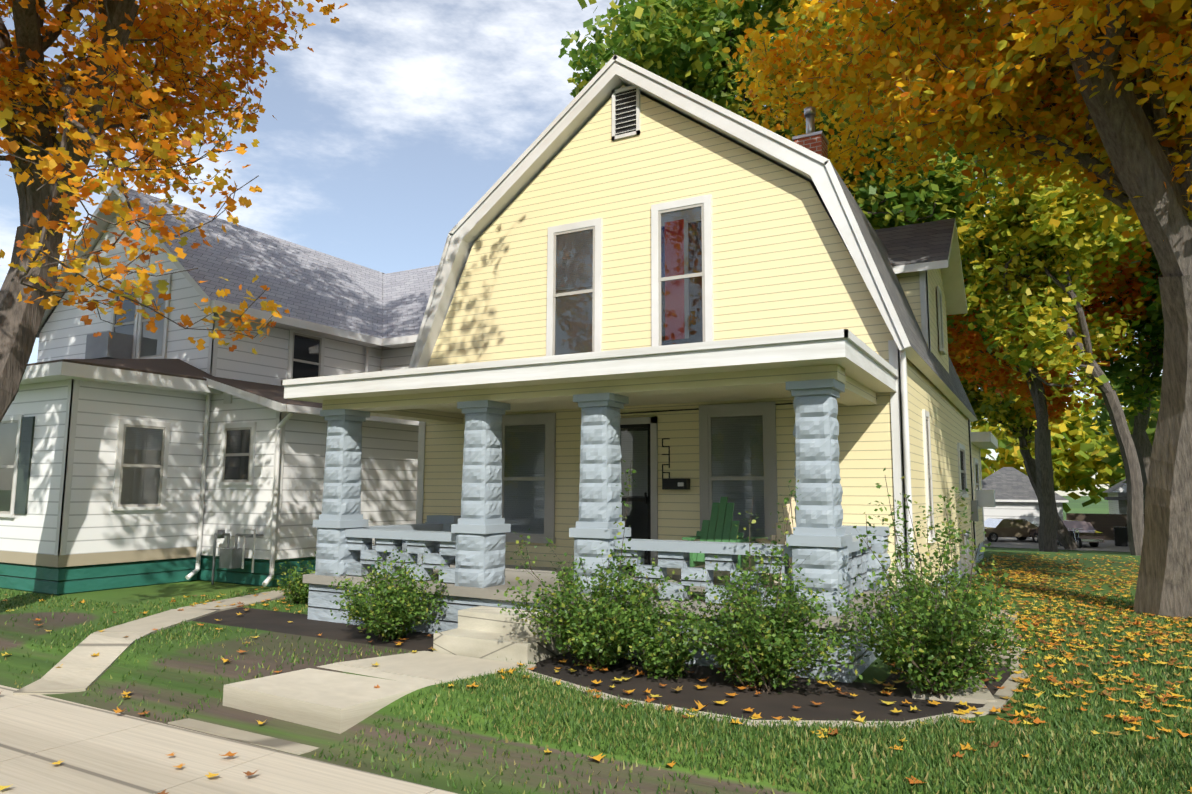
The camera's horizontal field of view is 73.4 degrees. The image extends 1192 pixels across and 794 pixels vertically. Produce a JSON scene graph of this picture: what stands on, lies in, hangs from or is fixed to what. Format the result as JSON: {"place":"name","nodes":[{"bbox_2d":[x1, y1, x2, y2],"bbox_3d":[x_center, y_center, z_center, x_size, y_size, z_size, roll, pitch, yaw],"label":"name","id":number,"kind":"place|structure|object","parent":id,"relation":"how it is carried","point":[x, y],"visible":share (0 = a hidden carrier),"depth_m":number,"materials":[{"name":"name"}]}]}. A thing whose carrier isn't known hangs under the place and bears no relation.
{"place":"outdoors","nodes":[
{"label":"outdoors","id":0,"kind":"place"},
{"bbox_2d":[0,685,457,793],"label":"sidewalk","id":1,"kind":"structure","parent":0,"point":[95,750],"depth_m":5.66,"materials":[{"name":"concrete"}]},
{"bbox_2d":[13,589,1025,754],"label":"walkway path","id":2,"kind":"structure","parent":0,"point":[336,702],"depth_m":6.96,"materials":[{"name":"concrete"}]},
{"bbox_2d":[0,0,1162,495],"label":"sky","id":3,"kind":"structure","parent":0,"point":[401,115],"materials":[{"name":"blue"}]},
{"bbox_2d":[0,547,1191,793],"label":"lawn","id":4,"kind":"structure","parent":0,"point":[184,689],"depth_m":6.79,"materials":[{"name":"plant"}]},
{"bbox_2d":[0,0,347,421],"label":"oak tree","id":5,"kind":"object","parent":4,"relation":"on","point":[143,95],"depth_m":10.32,"materials":[{"name":"orange plant"}]},
{"bbox_2d":[0,184,438,594],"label":"neighboring house","id":6,"kind":"structure","parent":4,"relation":"on","point":[70,532],"depth_m":14.09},
{"bbox_2d":[0,274,324,517],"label":"windows","id":7,"kind":"structure","parent":6,"relation":"attached to","point":[141,466],"depth_m":13.70,"materials":[{"name":"white glass"}]},
{"bbox_2d":[211,528,262,584],"bbox_3d":[-6.063,2.685,13.459,1.040,0.968,0.310,-3,-8,29],"label":"gas meter","id":8,"kind":"object","parent":6,"relation":"attached to","point":[231,558],"visible":1,"depth_m":13.36,"materials":[{"name":"grey metal"}]},
{"bbox_2d":[271,552,315,604],"bbox_3d":[-4.156,2.620,11.423,0.848,0.785,1.162,0,-7,0],"label":"shrub","id":9,"kind":"object","parent":4,"relation":"on","point":[298,590],"depth_m":11.27,"materials":[{"name":"green plant"}]},
{"bbox_2d":[329,544,452,641],"bbox_3d":[-2.260,2.151,8.788,1.522,1.063,1.493,-3,-8,29],"label":"shrub","id":10,"kind":"object","parent":4,"relation":"on","point":[392,598],"depth_m":8.57,"materials":[{"name":"green plant"}]},
{"bbox_2d":[433,606,569,663],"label":"porch steps","id":11,"kind":"structure","parent":4,"relation":"on","point":[487,632],"depth_m":7.89,"materials":[{"name":"concrete"}]},
{"bbox_2d":[0,552,1191,793],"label":"fallen leaves","id":12,"kind":"object","parent":4,"relation":"on","point":[1046,658],"visible":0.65,"depth_m":8.17,"materials":[{"name":"orange plant"}]},
{"bbox_2d":[494,460,702,669],"bbox_3d":[-0.006,1.581,7.587,1.903,1.950,1.717,-3,-8,29],"label":"shrub","id":13,"kind":"object","parent":4,"relation":"on","point":[591,635],"depth_m":7.27,"materials":[{"name":"green plant"}]},
{"bbox_2d":[303,379,898,682],"bbox_3d":[-0.102,1.564,9.663,6.740,2.880,2.634,-3,-8,29],"label":"porch masonry","id":14,"kind":"object","parent":4,"relation":"on","point":[469,544],"visible":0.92,"depth_m":8.46,"materials":[{"name":"grey stone"}]},
{"bbox_2d":[281,329,898,423],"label":"porch roof","id":15,"kind":"structure","parent":14,"relation":"on","point":[764,367],"depth_m":8.34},
{"bbox_2d":[682,497,767,589],"bbox_3d":[1.493,1.658,9.224,0.803,1.008,0.707,-3,-8,29],"label":"green chair","id":16,"kind":"object","parent":14,"relation":"on","point":[719,525],"visible":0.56,"depth_m":9.10,"materials":[{"name":"green wood"}]},
{"bbox_2d":[755,498,795,588],"bbox_3d":[2.148,1.593,8.631,0.780,1.008,0.680,0,-7,4],"label":"tan chair","id":17,"kind":"object","parent":14,"relation":"on","point":[784,525],"visible":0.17,"depth_m":8.51,"materials":[{"name":"beige wood"}]},
{"bbox_2d":[621,606,709,679],"bbox_3d":[0.636,2.187,7.059,0.804,0.666,1.016,-3,-8,29],"label":"shrub","id":18,"kind":"object","parent":4,"relation":"on","point":[665,666],"depth_m":6.94,"materials":[{"name":"green plant"}]},
{"bbox_2d":[416,85,997,625],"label":"yellow house walls","id":19,"kind":"structure","parent":4,"relation":"on","point":[784,263],"depth_m":10.92,"materials":[{"name":"yellow wood"}]},
{"bbox_2d":[408,55,977,421],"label":"roof trim","id":20,"kind":"structure","parent":19,"relation":"on","point":[861,240],"depth_m":11.16,"materials":[{"name":"white wood"}]},
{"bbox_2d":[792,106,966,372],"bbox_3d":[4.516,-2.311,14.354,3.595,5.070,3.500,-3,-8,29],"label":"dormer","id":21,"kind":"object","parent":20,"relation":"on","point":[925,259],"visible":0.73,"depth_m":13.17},
{"bbox_2d":[937,286,945,354],"bbox_3d":[5.831,-1.290,13.509,0.055,1.100,0.450,-3,-8,29],"label":"dormer window","id":22,"kind":"structure","parent":21,"relation":"in","point":[940,323],"depth_m":13.38,"materials":[{"name":"grey glass"}]},
{"bbox_2d":[502,85,981,571],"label":"yellow house openings","id":23,"kind":"object","parent":19,"relation":"in","point":[737,456],"visible":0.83,"depth_m":10.76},
{"bbox_2d":[658,479,873,693],"bbox_3d":[1.409,1.564,6.728,1.748,1.742,1.890,-3,-8,29],"label":"shrub","id":24,"kind":"object","parent":4,"relation":"on","point":[766,639],"depth_m":6.54,"materials":[{"name":"green plant"}]},
{"bbox_2d":[520,643,1027,728],"bbox_3d":[2.507,2.517,7.181,6.005,0.104,2.859,3,-7,-22],"label":"garden edging","id":25,"kind":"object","parent":4,"relation":"on","point":[1010,683],"depth_m":5.99,"materials":[{"name":"concrete"}]},
{"bbox_2d":[558,0,995,229],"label":"tree","id":26,"kind":"object","parent":4,"relation":"on","point":[683,43],"depth_m":27.30,"materials":[{"name":"plant"}]},
{"bbox_2d":[769,0,1040,348],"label":"tree","id":27,"kind":"object","parent":4,"relation":"on","point":[951,152],"depth_m":28.03,"materials":[{"name":"green plant"}]},
{"bbox_2d":[827,468,1049,698],"bbox_3d":[2.732,1.504,6.558,1.687,1.837,1.681,-3,-8,29],"label":"shrub","id":28,"kind":"object","parent":4,"relation":"on","point":[961,643],"depth_m":6.27,"materials":[{"name":"green plant"}]},
{"bbox_2d":[885,486,995,644],"bbox_3d":[3.381,1.725,7.864,1.074,1.695,1.163,-3,-8,29],"label":"shrub","id":29,"kind":"object","parent":4,"relation":"on","point":[925,575],"depth_m":7.96,"materials":[{"name":"green plant"}]},
{"bbox_2d":[709,0,1191,619],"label":"maple tree","id":30,"kind":"object","parent":4,"relation":"on","point":[1024,86],"depth_m":11.11,"materials":[{"name":"orange plant"}]},
{"bbox_2d":[958,289,1099,549],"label":"tree","id":31,"kind":"object","parent":4,"relation":"on","point":[994,408],"depth_m":43.40,"materials":[{"name":"green plant"}]},
{"bbox_2d":[957,150,1147,555],"bbox_3d":[15.753,-2.602,24.665,9.026,15.166,9.161,-3,-8,29],"label":"tree","id":32,"kind":"object","parent":4,"relation":"on","point":[1046,226],"depth_m":24.12,"materials":[{"name":"plant"}]},
{"bbox_2d":[947,226,1163,551],"bbox_3d":[18.808,-1.298,34.574,11.144,15.876,9.388,-3,-8,29],"label":"tree","id":33,"kind":"object","parent":4,"relation":"on","point":[960,348],"depth_m":33.29,"materials":[{"name":"brown plant"}]},
{"bbox_2d":[1066,513,1126,539],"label":"fence","id":34,"kind":"object","parent":4,"relation":"on","point":[1104,524],"visible":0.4,"depth_m":52.52,"materials":[{"name":"brown wood"}]},
{"bbox_2d":[1079,225,1163,517],"bbox_3d":[23.222,-1.544,32.196,9.310,16.079,9.056,-3,-8,29],"label":"tree","id":35,"kind":"object","parent":4,"relation":"on","point":[1152,328],"depth_m":31.78,"materials":[{"name":"green plant"}]},
{"bbox_2d":[1085,364,1162,482],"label":"tree leaves","id":36,"kind":"object","parent":4,"relation":"on","point":[1112,459],"visible":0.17,"depth_m":41.38,"materials":[{"name":"green plant"}]},
{"bbox_2d":[1138,271,1160,310],"bbox_3d":[22.384,-4.403,26.045,10.657,19.742,13.336,-3,-8,29],"label":"tree","id":37,"kind":"object","parent":4,"relation":"on","point":[1150,286],"depth_m":26.96,"materials":[{"name":"green plant"}]},
{"bbox_2d":[620,350,995,587],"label":"trim","id":38,"kind":"structure","parent":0,"point":[985,498],"depth_m":9.11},
{"bbox_2d":[982,467,1068,537],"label":"garage","id":39,"kind":"structure","parent":0,"point":[1015,496],"depth_m":54.62,"materials":[{"name":"white"}]},
{"bbox_2d":[983,537,1129,551],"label":"parking gravel","id":40,"kind":"structure","parent":0,"point":[1030,543],"depth_m":46.08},
{"bbox_2d":[984,518,1037,541],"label":"suv","id":41,"kind":"object","parent":40,"relation":"on","point":[996,528],"visible":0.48,"depth_m":49.53,"materials":[{"name":"beige metal"}]},
{"bbox_2d":[1029,520,1104,546],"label":"parked car","id":42,"kind":"object","parent":40,"relation":"on","point":[1090,535],"visible":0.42,"depth_m":45.70,"materials":[{"name":"grey metal"}]},
{"bbox_2d":[1068,528,1082,547],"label":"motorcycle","id":43,"kind":"object","parent":40,"relation":"on","point":[1075,535],"visible":0.56,"depth_m":44.41,"materials":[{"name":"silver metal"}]},
{"bbox_2d":[1113,527,1128,545],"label":"bins","id":44,"kind":"object","parent":40,"relation":"on","point":[1120,536],"visible":0.46,"depth_m":45.92,"materials":[{"name":"black plastic"}]},
{"bbox_2d":[1062,496,1108,519],"bbox_3d":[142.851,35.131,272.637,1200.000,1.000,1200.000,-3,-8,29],"label":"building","id":45,"kind":"structure","parent":0,"point":[1100,507],"depth_m":179.93,"materials":[{"name":"paint"}]},
{"bbox_2d":[970,370,1159,512],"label":"tree leaves","id":46,"kind":"object","parent":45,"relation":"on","point":[1079,453],"visible":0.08,"depth_m":69.80,"materials":[{"name":"yellow plant"}]},
{"bbox_2d":[1103,479,1144,513],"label":"shed","id":47,"kind":"structure","parent":45,"relation":"on","point":[1116,498],"depth_m":54.77,"materials":[{"name":"grey"}]}
]}

